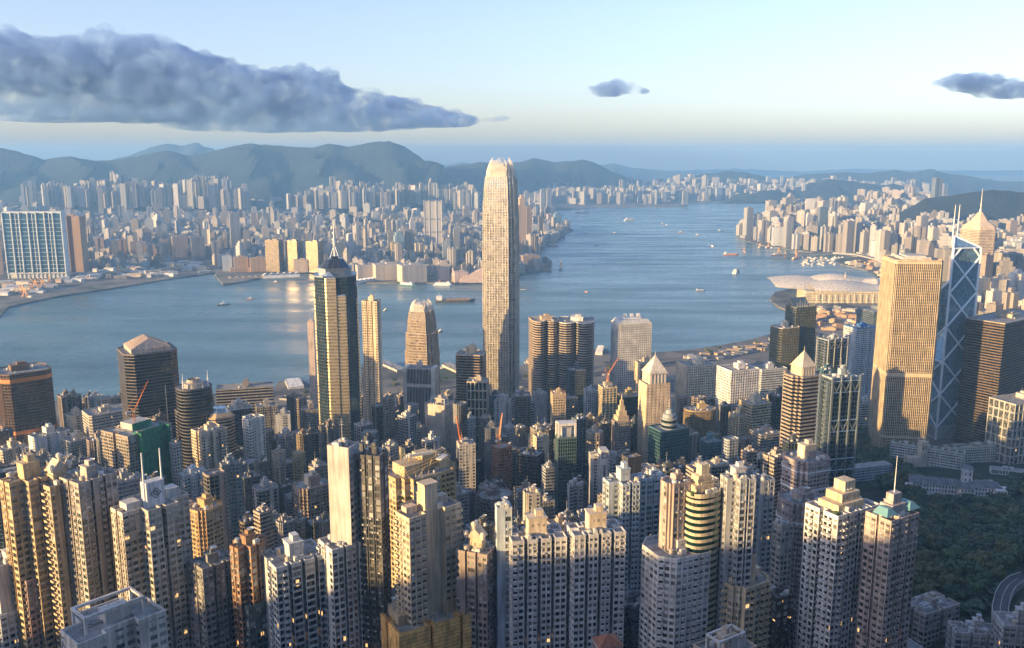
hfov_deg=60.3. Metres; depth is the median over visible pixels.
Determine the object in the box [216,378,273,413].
office tower
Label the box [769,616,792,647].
window
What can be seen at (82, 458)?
city block
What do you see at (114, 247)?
tower block
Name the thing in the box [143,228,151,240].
tower block
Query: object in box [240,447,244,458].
city block
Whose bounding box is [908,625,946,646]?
window
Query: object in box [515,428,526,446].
window
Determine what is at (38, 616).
window
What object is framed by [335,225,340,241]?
tower block
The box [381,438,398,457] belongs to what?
city block
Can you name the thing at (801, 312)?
office tower
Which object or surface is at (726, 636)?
apartment tower
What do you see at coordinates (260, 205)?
foothill
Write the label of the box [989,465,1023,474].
house
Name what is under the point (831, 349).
office tower
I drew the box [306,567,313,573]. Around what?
window
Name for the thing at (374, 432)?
city block
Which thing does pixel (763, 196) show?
wooded knoll
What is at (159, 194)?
tower block
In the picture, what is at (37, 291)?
shed
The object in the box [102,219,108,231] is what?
tower block
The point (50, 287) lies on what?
shed
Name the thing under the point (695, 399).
city block
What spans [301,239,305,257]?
tower block
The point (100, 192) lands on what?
tower block
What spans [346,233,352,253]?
tower block
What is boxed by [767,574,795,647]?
apartment tower
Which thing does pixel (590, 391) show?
window
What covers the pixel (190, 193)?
tower block
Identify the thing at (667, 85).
sky
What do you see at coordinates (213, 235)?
tower block
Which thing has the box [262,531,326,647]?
apartment tower
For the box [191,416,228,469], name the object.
apartment tower
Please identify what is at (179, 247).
tower block
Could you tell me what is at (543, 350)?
office tower
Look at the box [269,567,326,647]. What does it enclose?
window
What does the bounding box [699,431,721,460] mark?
office tower
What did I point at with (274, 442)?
city block
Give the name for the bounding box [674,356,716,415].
office tower
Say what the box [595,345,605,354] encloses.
pier
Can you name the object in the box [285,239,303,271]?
tower block
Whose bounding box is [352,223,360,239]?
tower block
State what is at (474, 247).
tower block
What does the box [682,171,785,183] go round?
mountain ridge
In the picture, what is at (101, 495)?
window
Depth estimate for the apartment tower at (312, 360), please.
1320.11 m
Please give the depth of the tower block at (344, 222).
4755.83 m
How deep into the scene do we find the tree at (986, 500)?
958.99 m
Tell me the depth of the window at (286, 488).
940.60 m
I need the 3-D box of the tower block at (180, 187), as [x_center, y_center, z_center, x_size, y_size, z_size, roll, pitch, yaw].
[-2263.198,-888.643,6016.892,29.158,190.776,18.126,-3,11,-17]
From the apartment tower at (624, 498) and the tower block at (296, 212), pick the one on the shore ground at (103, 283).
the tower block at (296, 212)
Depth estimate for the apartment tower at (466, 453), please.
946.33 m
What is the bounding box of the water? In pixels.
[0,201,876,400]
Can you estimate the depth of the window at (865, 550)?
417.03 m
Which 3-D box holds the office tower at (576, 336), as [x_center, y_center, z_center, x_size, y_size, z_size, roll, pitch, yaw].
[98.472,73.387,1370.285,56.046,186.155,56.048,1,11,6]
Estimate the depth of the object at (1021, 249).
2855.46 m
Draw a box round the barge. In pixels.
[723,251,737,254]
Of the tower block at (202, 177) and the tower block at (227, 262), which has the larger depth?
the tower block at (202, 177)
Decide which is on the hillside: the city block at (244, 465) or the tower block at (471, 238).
the city block at (244, 465)
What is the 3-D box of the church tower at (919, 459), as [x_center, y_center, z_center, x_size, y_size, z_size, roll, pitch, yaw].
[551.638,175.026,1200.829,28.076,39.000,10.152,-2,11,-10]
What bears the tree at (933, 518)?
on the hillside
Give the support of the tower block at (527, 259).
on the shore ground at (103, 283)
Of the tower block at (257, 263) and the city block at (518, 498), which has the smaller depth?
the city block at (518, 498)
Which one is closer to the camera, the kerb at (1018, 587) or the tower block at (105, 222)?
the kerb at (1018, 587)
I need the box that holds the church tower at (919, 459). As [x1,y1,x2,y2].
[904,437,928,466]
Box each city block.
[0,421,13,445]
[0,464,16,551]
[16,449,35,460]
[21,445,43,466]
[37,444,55,455]
[39,450,55,465]
[57,387,69,426]
[59,394,67,427]
[60,453,78,468]
[66,389,82,412]
[67,467,79,473]
[78,447,90,467]
[82,390,90,408]
[86,430,100,462]
[87,394,103,407]
[97,395,113,406]
[97,436,103,466]
[113,391,121,403]
[117,467,139,503]
[139,468,146,491]
[144,471,166,484]
[152,412,167,421]
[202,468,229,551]
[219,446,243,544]
[236,444,242,458]
[238,508,254,536]
[239,457,248,473]
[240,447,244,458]
[242,470,260,514]
[244,457,259,470]
[252,472,279,513]
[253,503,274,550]
[254,451,271,480]
[265,428,272,481]
[265,428,273,450]
[272,432,280,449]
[273,510,280,547]
[276,513,294,546]
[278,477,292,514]
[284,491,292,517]
[286,391,298,430]
[286,457,292,480]
[291,479,300,517]
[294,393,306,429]
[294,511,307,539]
[305,515,320,539]
[308,423,319,459]
[308,458,327,478]
[313,505,330,539]
[318,418,338,462]
[354,418,372,441]
[357,432,379,450]
[361,429,377,439]
[371,402,382,446]
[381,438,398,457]
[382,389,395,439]
[382,439,398,460]
[388,456,394,464]
[392,584,397,601]
[395,406,400,434]
[396,391,403,412]
[398,405,416,445]
[399,439,416,459]
[401,444,413,458]
[403,402,418,422]
[416,422,425,449]
[422,431,439,449]
[430,446,445,453]
[443,389,452,399]
[453,401,467,461]
[456,475,469,541]
[465,524,470,532]
[467,412,475,447]
[467,488,474,521]
[470,514,493,540]
[476,454,483,493]
[478,480,497,490]
[479,414,491,462]
[484,420,500,481]
[489,389,499,413]
[489,410,493,420]
[491,475,504,487]
[501,433,508,442]
[503,422,513,444]
[508,442,516,491]
[512,389,518,424]
[512,511,524,530]
[514,423,527,446]
[514,479,531,519]
[516,445,527,485]
[523,484,541,519]
[530,417,545,444]
[542,488,554,519]
[545,424,557,462]
[547,512,570,533]
[562,501,576,521]
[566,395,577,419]
[567,473,582,515]
[569,475,586,508]
[571,413,585,479]
[577,505,591,524]
[579,413,587,460]
[585,463,587,505]
[586,413,597,428]
[595,390,597,416]
[596,413,611,449]
[616,449,623,464]
[618,449,629,464]
[622,452,641,473]
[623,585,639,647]
[630,414,637,452]
[641,463,656,470]
[655,455,679,475]
[673,461,685,475]
[676,456,688,475]
[677,395,690,423]
[686,460,709,478]
[687,426,694,463]
[689,426,699,460]
[691,395,705,404]
[704,456,728,481]
[706,395,714,406]
[712,431,721,457]
[712,475,718,485]
[718,401,730,454]
[721,435,738,464]
[738,441,741,460]
[739,436,749,448]
[741,445,756,469]
[743,460,755,470]
[756,452,762,473]
[761,391,769,400]
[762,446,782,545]
[781,432,803,452]
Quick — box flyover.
[770,252,873,257]
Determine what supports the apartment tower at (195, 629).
on the hillside
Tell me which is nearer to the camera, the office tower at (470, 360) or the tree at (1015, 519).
the tree at (1015, 519)
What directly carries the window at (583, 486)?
in the city block at (581, 480)
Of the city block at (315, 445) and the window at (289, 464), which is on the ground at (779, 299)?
the city block at (315, 445)
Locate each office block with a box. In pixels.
[851,460,892,481]
[889,439,965,469]
[943,441,996,462]
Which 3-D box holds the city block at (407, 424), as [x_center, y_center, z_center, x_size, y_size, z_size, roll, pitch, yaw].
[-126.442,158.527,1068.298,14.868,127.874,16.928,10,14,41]
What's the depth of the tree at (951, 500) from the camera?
962.02 m
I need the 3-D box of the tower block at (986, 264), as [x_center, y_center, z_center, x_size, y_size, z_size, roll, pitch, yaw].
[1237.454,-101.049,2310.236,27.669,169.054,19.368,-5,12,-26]
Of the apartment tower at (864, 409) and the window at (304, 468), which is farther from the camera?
the apartment tower at (864, 409)
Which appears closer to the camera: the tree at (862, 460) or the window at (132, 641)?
the window at (132, 641)
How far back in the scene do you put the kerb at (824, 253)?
3712.26 m
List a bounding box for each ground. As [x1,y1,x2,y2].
[0,176,1023,316]
[55,203,998,462]
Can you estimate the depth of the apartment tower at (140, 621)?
324.75 m
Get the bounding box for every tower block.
[0,234,4,274]
[32,183,37,202]
[33,202,40,210]
[41,183,46,205]
[46,186,54,206]
[49,180,55,186]
[59,182,64,206]
[65,214,89,271]
[67,186,73,207]
[73,185,78,205]
[78,186,85,206]
[86,212,95,225]
[86,220,94,233]
[86,226,92,245]
[92,183,95,201]
[94,237,104,247]
[97,187,103,206]
[102,180,108,186]
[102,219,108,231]
[103,228,110,238]
[104,238,117,247]
[106,180,113,189]
[110,171,115,180]
[110,228,114,238]
[111,240,118,257]
[112,217,118,227]
[113,174,121,183]
[114,232,120,238]
[118,238,127,258]
[119,183,127,208]
[121,173,126,182]
[122,231,128,248]
[125,182,131,201]
[127,235,132,252]
[130,240,145,253]
[131,181,137,207]
[131,219,140,231]
[135,228,143,235]
[136,241,142,254]
[139,182,145,206]
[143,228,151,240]
[144,187,149,205]
[145,217,153,229]
[152,214,163,228]
[156,187,163,208]
[158,242,166,262]
[159,183,167,207]
[160,238,168,253]
[163,209,170,222]
[166,184,172,207]
[169,232,174,255]
[170,235,191,260]
[173,183,179,207]
[175,219,180,234]
[178,180,182,207]
[182,179,185,194]
[186,179,194,208]
[190,236,205,260]
[193,175,199,182]
[193,181,197,207]
[197,182,201,195]
[197,223,202,233]
[198,212,204,221]
[200,174,204,195]
[202,183,209,208]
[202,228,207,243]
[207,228,212,246]
[208,179,215,207]
[210,230,216,249]
[211,215,219,229]
[211,240,218,255]
[214,184,219,207]
[216,239,221,250]
[221,179,226,187]
[222,205,228,211]
[222,231,229,249]
[222,254,231,271]
[223,210,229,222]
[229,212,240,248]
[230,255,249,271]
[232,187,237,205]
[235,241,244,255]
[239,217,246,227]
[240,222,244,238]
[242,183,247,196]
[243,229,249,249]
[249,256,265,271]
[250,212,256,225]
[259,217,267,227]
[262,224,268,238]
[263,213,270,227]
[265,238,284,271]
[266,206,274,212]
[274,221,281,229]
[283,229,290,239]
[283,240,285,267]
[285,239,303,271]
[286,222,292,229]
[289,217,296,229]
[293,207,299,221]
[293,229,299,238]
[293,258,307,272]
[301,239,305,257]
[305,204,312,215]
[306,240,323,272]
[307,232,311,240]
[308,220,314,231]
[313,233,319,239]
[325,242,331,254]
[329,176,335,188]
[330,209,336,219]
[332,241,345,257]
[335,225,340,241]
[336,180,342,188]
[340,213,347,221]
[341,184,346,190]
[341,217,348,228]
[343,247,350,263]
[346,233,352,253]
[349,206,357,216]
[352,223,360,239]
[353,233,355,245]
[355,187,361,208]
[355,263,372,278]
[356,221,359,255]
[359,181,364,188]
[363,202,370,212]
[363,228,367,247]
[365,246,372,260]
[366,182,372,188]
[367,223,375,233]
[372,262,402,280]
[375,183,379,197]
[381,213,388,222]
[385,218,390,231]
[387,229,393,246]
[390,214,397,219]
[390,241,394,255]
[391,219,395,231]
[393,230,403,249]
[395,189,399,207]
[395,242,397,261]
[396,219,402,230]
[396,242,401,261]
[397,262,426,282]
[402,226,407,234]
[404,229,414,250]
[406,208,410,221]
[414,242,419,252]
[419,242,424,253]
[436,260,448,279]
[442,238,452,259]
[448,225,453,239]
[450,247,457,267]
[453,227,459,247]
[453,270,467,282]
[457,248,463,257]
[463,208,469,222]
[464,236,472,243]
[466,236,470,251]
[466,251,473,271]
[468,249,472,273]
[471,242,476,254]
[472,209,479,222]
[518,195,525,252]
[520,253,546,268]
[522,238,526,252]
[526,206,531,233]
[526,233,532,252]
[531,234,537,253]
[532,224,537,231]
[537,216,543,232]
[540,189,545,214]
[546,188,551,212]
[546,213,552,220]
[553,212,561,221]
[817,206,827,236]
[930,177,942,197]
[980,253,993,277]
[1006,220,1017,234]
[1008,269,1023,299]
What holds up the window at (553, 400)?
in the apartment tower at (557, 404)
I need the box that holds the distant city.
[0,174,1023,275]
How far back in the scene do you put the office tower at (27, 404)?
1135.45 m
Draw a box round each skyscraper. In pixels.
[313,221,361,440]
[423,200,441,245]
[483,158,519,411]
[868,253,943,452]
[928,205,981,439]
[960,189,996,271]
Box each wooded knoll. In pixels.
[72,202,152,213]
[324,213,383,228]
[722,190,797,202]
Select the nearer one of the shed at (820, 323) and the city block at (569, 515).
the city block at (569, 515)
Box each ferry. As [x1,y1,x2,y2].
[399,280,414,285]
[433,280,453,285]
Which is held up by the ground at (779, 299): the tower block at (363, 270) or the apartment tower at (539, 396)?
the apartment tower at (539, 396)
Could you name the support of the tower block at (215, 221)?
on the shore ground at (103, 283)
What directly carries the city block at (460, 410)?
on the ground at (779, 299)
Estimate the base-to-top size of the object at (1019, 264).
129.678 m
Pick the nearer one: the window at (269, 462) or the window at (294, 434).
the window at (269, 462)
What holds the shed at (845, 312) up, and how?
on the ground at (779, 299)
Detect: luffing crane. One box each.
[126,381,147,421]
[456,416,463,442]
[495,413,502,446]
[602,359,617,381]
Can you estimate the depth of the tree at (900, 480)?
1072.92 m
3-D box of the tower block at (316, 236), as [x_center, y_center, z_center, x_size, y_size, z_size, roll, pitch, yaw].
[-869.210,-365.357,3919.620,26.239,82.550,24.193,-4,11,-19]
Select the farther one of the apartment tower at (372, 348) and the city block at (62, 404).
the city block at (62, 404)
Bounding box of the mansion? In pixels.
[905,464,1011,496]
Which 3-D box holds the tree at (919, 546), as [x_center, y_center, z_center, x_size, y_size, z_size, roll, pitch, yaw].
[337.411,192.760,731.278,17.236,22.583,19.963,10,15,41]
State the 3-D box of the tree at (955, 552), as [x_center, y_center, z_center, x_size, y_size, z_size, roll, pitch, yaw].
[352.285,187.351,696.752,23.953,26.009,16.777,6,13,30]
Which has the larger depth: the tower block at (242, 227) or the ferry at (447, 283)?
the tower block at (242, 227)
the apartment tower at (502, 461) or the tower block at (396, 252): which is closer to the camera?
the apartment tower at (502, 461)
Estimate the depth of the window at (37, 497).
414.90 m
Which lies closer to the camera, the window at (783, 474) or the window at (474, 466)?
the window at (783, 474)
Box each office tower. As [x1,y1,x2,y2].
[0,358,56,448]
[28,422,69,453]
[60,429,87,458]
[63,407,83,434]
[82,403,122,436]
[117,334,179,438]
[174,409,178,440]
[175,373,212,468]
[208,405,236,459]
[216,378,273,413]
[244,600,268,647]
[301,399,318,430]
[361,365,364,418]
[405,298,439,393]
[424,394,453,461]
[455,343,485,401]
[456,458,458,481]
[467,374,488,457]
[476,485,513,520]
[517,445,543,488]
[528,313,558,423]
[533,425,548,463]
[541,460,554,498]
[554,420,576,512]
[558,312,594,391]
[566,360,585,413]
[597,379,616,420]
[610,313,651,391]
[617,387,637,418]
[637,351,669,462]
[648,407,688,463]
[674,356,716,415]
[683,400,715,437]
[685,462,720,635]
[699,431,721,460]
[715,360,759,431]
[716,553,771,647]
[728,403,747,437]
[738,391,771,435]
[749,424,779,451]
[755,361,786,394]
[768,386,782,430]
[769,320,799,369]
[779,347,819,451]
[785,297,816,360]
[813,329,825,362]
[814,357,861,486]
[815,333,848,372]
[817,363,834,373]
[843,322,875,397]
[856,304,877,325]
[954,308,1023,442]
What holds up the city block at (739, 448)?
on the ground at (779, 299)
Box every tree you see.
[852,455,861,463]
[854,437,865,445]
[857,429,864,438]
[859,458,872,462]
[860,445,875,452]
[866,456,878,461]
[867,451,880,457]
[874,475,889,488]
[879,455,891,461]
[881,480,895,489]
[882,446,890,453]
[885,469,905,476]
[887,476,907,484]
[888,459,902,466]
[892,487,905,493]
[894,464,906,469]
[897,467,912,475]
[901,472,917,480]
[902,462,913,467]
[902,490,918,497]
[903,484,926,491]
[906,494,920,500]
[908,487,926,498]
[910,470,921,474]
[913,567,925,583]
[913,578,936,593]
[914,507,928,515]
[915,497,928,506]
[915,548,938,563]
[915,560,926,567]
[916,541,927,550]
[917,504,933,510]
[917,534,929,545]
[918,522,931,528]
[918,525,929,533]
[918,533,927,538]
[919,513,927,518]
[921,561,950,580]
[924,532,947,542]
[926,503,943,513]
[927,514,940,524]
[928,493,943,500]
[929,538,956,552]
[930,499,946,510]
[933,573,966,588]
[941,543,970,560]
[942,494,964,509]
[942,583,971,600]
[944,559,968,577]
[960,493,975,502]
[962,548,993,566]
[964,559,991,578]
[964,572,990,591]
[970,503,983,510]
[971,496,991,505]
[971,507,989,514]
[982,505,1003,517]
[982,532,1004,540]
[983,561,1006,578]
[986,492,999,498]
[988,516,1012,526]
[989,498,1005,509]
[990,522,1012,532]
[991,550,1008,555]
[991,553,1018,569]
[993,539,1020,559]
[996,493,1015,502]
[1000,513,1020,524]
[1002,502,1020,513]
[1002,532,1015,543]
[1005,486,1022,496]
[1005,508,1019,513]
[1006,472,1022,477]
[1006,522,1023,529]
[1008,473,1023,484]
[1008,479,1020,487]
[1008,529,1023,537]
[1011,532,1023,541]
[1011,546,1023,562]
[1014,510,1023,525]
[1018,488,1023,495]
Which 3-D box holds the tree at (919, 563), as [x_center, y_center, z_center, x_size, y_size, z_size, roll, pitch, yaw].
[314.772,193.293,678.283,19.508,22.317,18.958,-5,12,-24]
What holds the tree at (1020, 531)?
on the hillside
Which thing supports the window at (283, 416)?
in the apartment tower at (282, 418)
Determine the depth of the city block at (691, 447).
1068.82 m
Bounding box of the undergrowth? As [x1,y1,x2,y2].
[858,436,1023,621]
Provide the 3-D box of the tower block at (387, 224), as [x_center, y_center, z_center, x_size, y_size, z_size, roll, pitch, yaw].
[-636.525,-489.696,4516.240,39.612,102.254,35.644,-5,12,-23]
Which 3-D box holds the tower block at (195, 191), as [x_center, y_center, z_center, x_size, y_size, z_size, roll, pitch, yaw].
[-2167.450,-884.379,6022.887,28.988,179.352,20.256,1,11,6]
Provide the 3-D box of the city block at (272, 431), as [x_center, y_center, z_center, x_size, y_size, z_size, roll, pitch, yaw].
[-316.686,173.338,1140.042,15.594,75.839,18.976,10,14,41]
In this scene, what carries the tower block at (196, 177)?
on the foothill
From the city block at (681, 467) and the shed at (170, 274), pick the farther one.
the shed at (170, 274)
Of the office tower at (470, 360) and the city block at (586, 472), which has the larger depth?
the office tower at (470, 360)
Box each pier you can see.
[228,275,262,278]
[260,272,303,278]
[285,378,303,388]
[295,280,313,282]
[356,277,374,284]
[383,359,402,371]
[440,362,455,372]
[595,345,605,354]
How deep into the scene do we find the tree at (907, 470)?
1116.84 m
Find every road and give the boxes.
[281,316,834,399]
[993,573,1023,647]
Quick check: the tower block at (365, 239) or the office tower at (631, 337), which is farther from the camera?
the tower block at (365, 239)
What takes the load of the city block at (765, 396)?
on the ground at (779, 299)
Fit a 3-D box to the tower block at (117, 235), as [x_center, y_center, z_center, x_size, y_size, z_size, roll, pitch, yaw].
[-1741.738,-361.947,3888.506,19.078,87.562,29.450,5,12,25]
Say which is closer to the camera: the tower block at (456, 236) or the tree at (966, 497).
the tree at (966, 497)
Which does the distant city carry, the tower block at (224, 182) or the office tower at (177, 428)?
the tower block at (224, 182)
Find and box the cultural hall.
[460,267,482,282]
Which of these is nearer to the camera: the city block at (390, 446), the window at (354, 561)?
the window at (354, 561)
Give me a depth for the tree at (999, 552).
672.86 m
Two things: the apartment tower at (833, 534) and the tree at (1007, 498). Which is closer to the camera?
the apartment tower at (833, 534)
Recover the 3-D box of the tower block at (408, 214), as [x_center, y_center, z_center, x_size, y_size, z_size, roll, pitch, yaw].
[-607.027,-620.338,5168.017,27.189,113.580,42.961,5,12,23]
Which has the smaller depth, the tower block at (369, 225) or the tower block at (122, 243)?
the tower block at (122, 243)
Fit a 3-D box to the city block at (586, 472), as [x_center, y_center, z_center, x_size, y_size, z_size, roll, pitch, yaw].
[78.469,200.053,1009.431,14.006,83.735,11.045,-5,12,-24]
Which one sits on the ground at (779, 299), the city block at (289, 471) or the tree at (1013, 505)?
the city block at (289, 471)
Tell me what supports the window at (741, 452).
in the city block at (749, 454)
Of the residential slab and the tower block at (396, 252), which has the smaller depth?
the residential slab
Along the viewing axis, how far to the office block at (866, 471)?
1139.05 m
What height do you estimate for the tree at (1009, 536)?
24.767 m
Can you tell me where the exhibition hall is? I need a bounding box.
[767,272,879,303]
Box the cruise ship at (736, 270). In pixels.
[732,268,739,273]
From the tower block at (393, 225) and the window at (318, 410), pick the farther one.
the tower block at (393, 225)
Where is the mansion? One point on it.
(966, 483)
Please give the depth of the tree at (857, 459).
1188.54 m
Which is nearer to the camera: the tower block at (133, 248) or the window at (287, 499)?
the window at (287, 499)
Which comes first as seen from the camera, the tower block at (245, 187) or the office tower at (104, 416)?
the office tower at (104, 416)
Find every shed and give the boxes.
[0,291,9,295]
[2,283,15,286]
[14,286,33,291]
[16,281,29,284]
[29,290,46,292]
[42,284,58,287]
[45,285,54,288]
[55,278,62,282]
[58,276,69,280]
[71,278,85,281]
[74,272,84,275]
[89,274,99,277]
[104,267,116,270]
[105,271,119,273]
[117,275,126,278]
[127,273,141,276]
[147,269,160,272]
[163,273,175,276]
[185,267,192,270]
[190,261,201,264]
[190,265,202,269]
[196,267,207,269]
[198,270,209,272]
[700,352,709,355]
[726,348,738,350]
[744,345,755,347]
[816,313,826,317]
[816,321,825,325]
[817,306,827,311]
[818,310,828,314]
[821,326,835,329]
[829,318,840,322]
[832,323,844,329]
[835,313,846,317]
[838,311,851,313]
[842,308,855,313]
[847,314,856,318]
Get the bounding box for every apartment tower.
[0,437,27,465]
[0,446,55,647]
[0,540,14,614]
[0,610,20,647]
[23,576,43,647]
[38,452,74,647]
[59,458,118,611]
[60,586,168,647]
[101,416,172,483]
[110,448,192,647]
[156,536,192,647]
[169,438,182,488]
[179,464,205,502]
[189,492,224,557]
[189,545,235,647]
[189,593,200,647]
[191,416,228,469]
[228,398,252,446]
[229,527,266,647]
[242,414,266,458]
[255,398,277,432]
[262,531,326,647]
[271,443,286,483]
[275,407,290,433]
[278,427,296,457]
[292,449,305,479]
[292,470,329,517]
[296,428,312,472]
[307,319,317,405]
[316,534,364,647]
[327,419,360,647]
[358,442,391,647]
[362,294,383,421]
[380,594,471,647]
[388,445,456,587]
[394,476,462,626]
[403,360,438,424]
[455,521,495,647]
[456,437,475,519]
[491,442,511,489]
[494,393,510,432]
[495,496,511,647]
[509,507,566,647]
[514,389,530,433]
[531,398,534,425]
[533,382,546,423]
[550,387,565,424]
[566,503,625,647]
[583,385,595,414]
[586,419,603,457]
[588,446,615,507]
[592,633,623,647]
[602,461,645,593]
[611,395,630,451]
[634,355,650,391]
[638,467,666,537]
[638,531,710,647]
[658,469,690,552]
[693,623,756,647]
[714,461,760,635]
[756,464,774,573]
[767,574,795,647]
[770,505,793,589]
[776,480,823,647]
[780,438,830,495]
[796,475,879,647]
[855,395,869,427]
[855,455,919,647]
[907,638,922,647]
[908,581,959,647]
[945,613,994,647]
[985,390,1023,464]
[991,602,1023,647]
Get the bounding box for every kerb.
[279,314,856,401]
[284,315,834,396]
[774,252,873,259]
[991,571,1020,647]
[1008,580,1023,611]
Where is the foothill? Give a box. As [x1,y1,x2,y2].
[6,200,481,213]
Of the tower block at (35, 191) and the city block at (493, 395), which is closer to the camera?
the city block at (493, 395)
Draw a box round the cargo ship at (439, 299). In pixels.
[435,295,475,302]
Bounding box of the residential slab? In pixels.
[1,211,70,278]
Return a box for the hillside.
[855,463,1023,647]
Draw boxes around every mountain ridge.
[0,141,483,207]
[113,142,213,159]
[444,158,640,193]
[444,162,779,182]
[664,169,1023,175]
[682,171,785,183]
[775,169,1023,195]
[786,179,941,202]
[898,190,1023,225]
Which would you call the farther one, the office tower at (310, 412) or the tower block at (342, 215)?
the tower block at (342, 215)
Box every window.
[0,447,24,465]
[2,632,20,647]
[3,431,12,443]
[6,525,54,647]
[29,614,42,647]
[30,489,37,494]
[31,496,38,501]
[32,431,69,451]
[32,503,39,508]
[33,516,40,521]
[34,523,41,528]
[44,489,74,646]
[61,481,117,611]
[62,440,87,456]
[64,415,80,430]
[82,412,122,436]
[87,443,97,462]
[100,442,103,466]
[102,431,171,473]
[114,521,191,647]
[116,634,123,640]
[116,643,124,647]
[118,480,138,500]
[127,630,134,636]
[128,638,135,644]
[150,634,156,640]
[168,582,191,646]
[170,444,181,485]
[180,476,203,500]
[191,520,223,557]
[192,435,227,469]
[195,594,235,647]
[220,464,243,542]
[233,582,263,647]
[239,555,245,561]
[243,425,265,458]
[243,478,259,514]
[247,608,267,647]
[254,511,274,549]
[257,407,276,431]
[257,462,270,478]
[266,432,272,480]
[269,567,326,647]
[273,467,283,483]
[276,523,292,546]
[278,434,295,457]
[279,488,291,514]
[283,416,287,428]
[285,499,292,516]
[286,464,292,480]
[293,492,328,516]
[293,571,300,576]
[294,398,306,428]
[295,468,305,479]
[295,522,304,538]
[298,435,311,472]
[302,410,318,430]
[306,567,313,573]
[309,466,327,478]
[319,425,338,461]
[319,544,363,647]
[351,487,360,636]
[361,515,390,647]
[362,303,381,421]
[362,368,364,417]
[383,399,394,439]
[383,446,397,459]
[389,472,453,584]
[397,516,455,625]
[404,405,418,420]
[417,430,422,448]
[445,403,453,461]
[457,495,467,540]
[457,595,494,647]
[460,466,475,519]
[467,419,474,440]
[470,494,473,521]
[471,528,493,540]
[477,500,511,520]
[484,429,494,480]
[492,447,511,489]
[497,402,507,424]
[503,428,513,444]
[510,558,565,647]
[512,397,513,424]
[514,491,522,519]
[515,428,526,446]
[529,495,539,508]
[531,401,534,425]
[541,469,554,497]
[542,502,553,518]
[546,431,557,462]
[550,400,564,423]
[566,399,576,419]
[566,551,623,647]
[567,487,581,514]
[583,486,586,508]
[584,391,594,414]
[585,466,587,501]
[587,436,602,450]
[588,464,615,506]
[595,397,597,416]
[598,386,616,420]
[599,424,611,449]
[603,502,644,590]
[610,324,650,391]
[611,423,629,451]
[623,608,639,647]
[631,426,636,452]
[638,384,668,460]
[640,559,705,647]
[645,505,657,535]
[675,365,715,402]
[677,398,686,422]
[686,468,709,478]
[714,524,756,635]
[716,368,758,431]
[722,440,737,462]
[723,585,768,647]
[728,417,747,435]
[739,401,770,435]
[741,452,756,469]
[749,431,779,451]
[758,369,785,394]
[760,509,771,571]
[762,456,781,543]
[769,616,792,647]
[770,558,789,586]
[778,514,803,647]
[782,474,827,495]
[797,290,878,300]
[797,509,865,647]
[843,326,875,396]
[854,465,891,480]
[856,405,869,427]
[856,544,914,647]
[890,443,963,469]
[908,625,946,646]
[909,472,1008,494]
[943,445,996,461]
[986,399,1023,463]
[991,469,1009,473]
[992,626,1023,647]
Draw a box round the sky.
[0,0,1023,171]
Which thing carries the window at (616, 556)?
in the apartment tower at (596, 557)
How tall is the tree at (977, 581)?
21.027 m

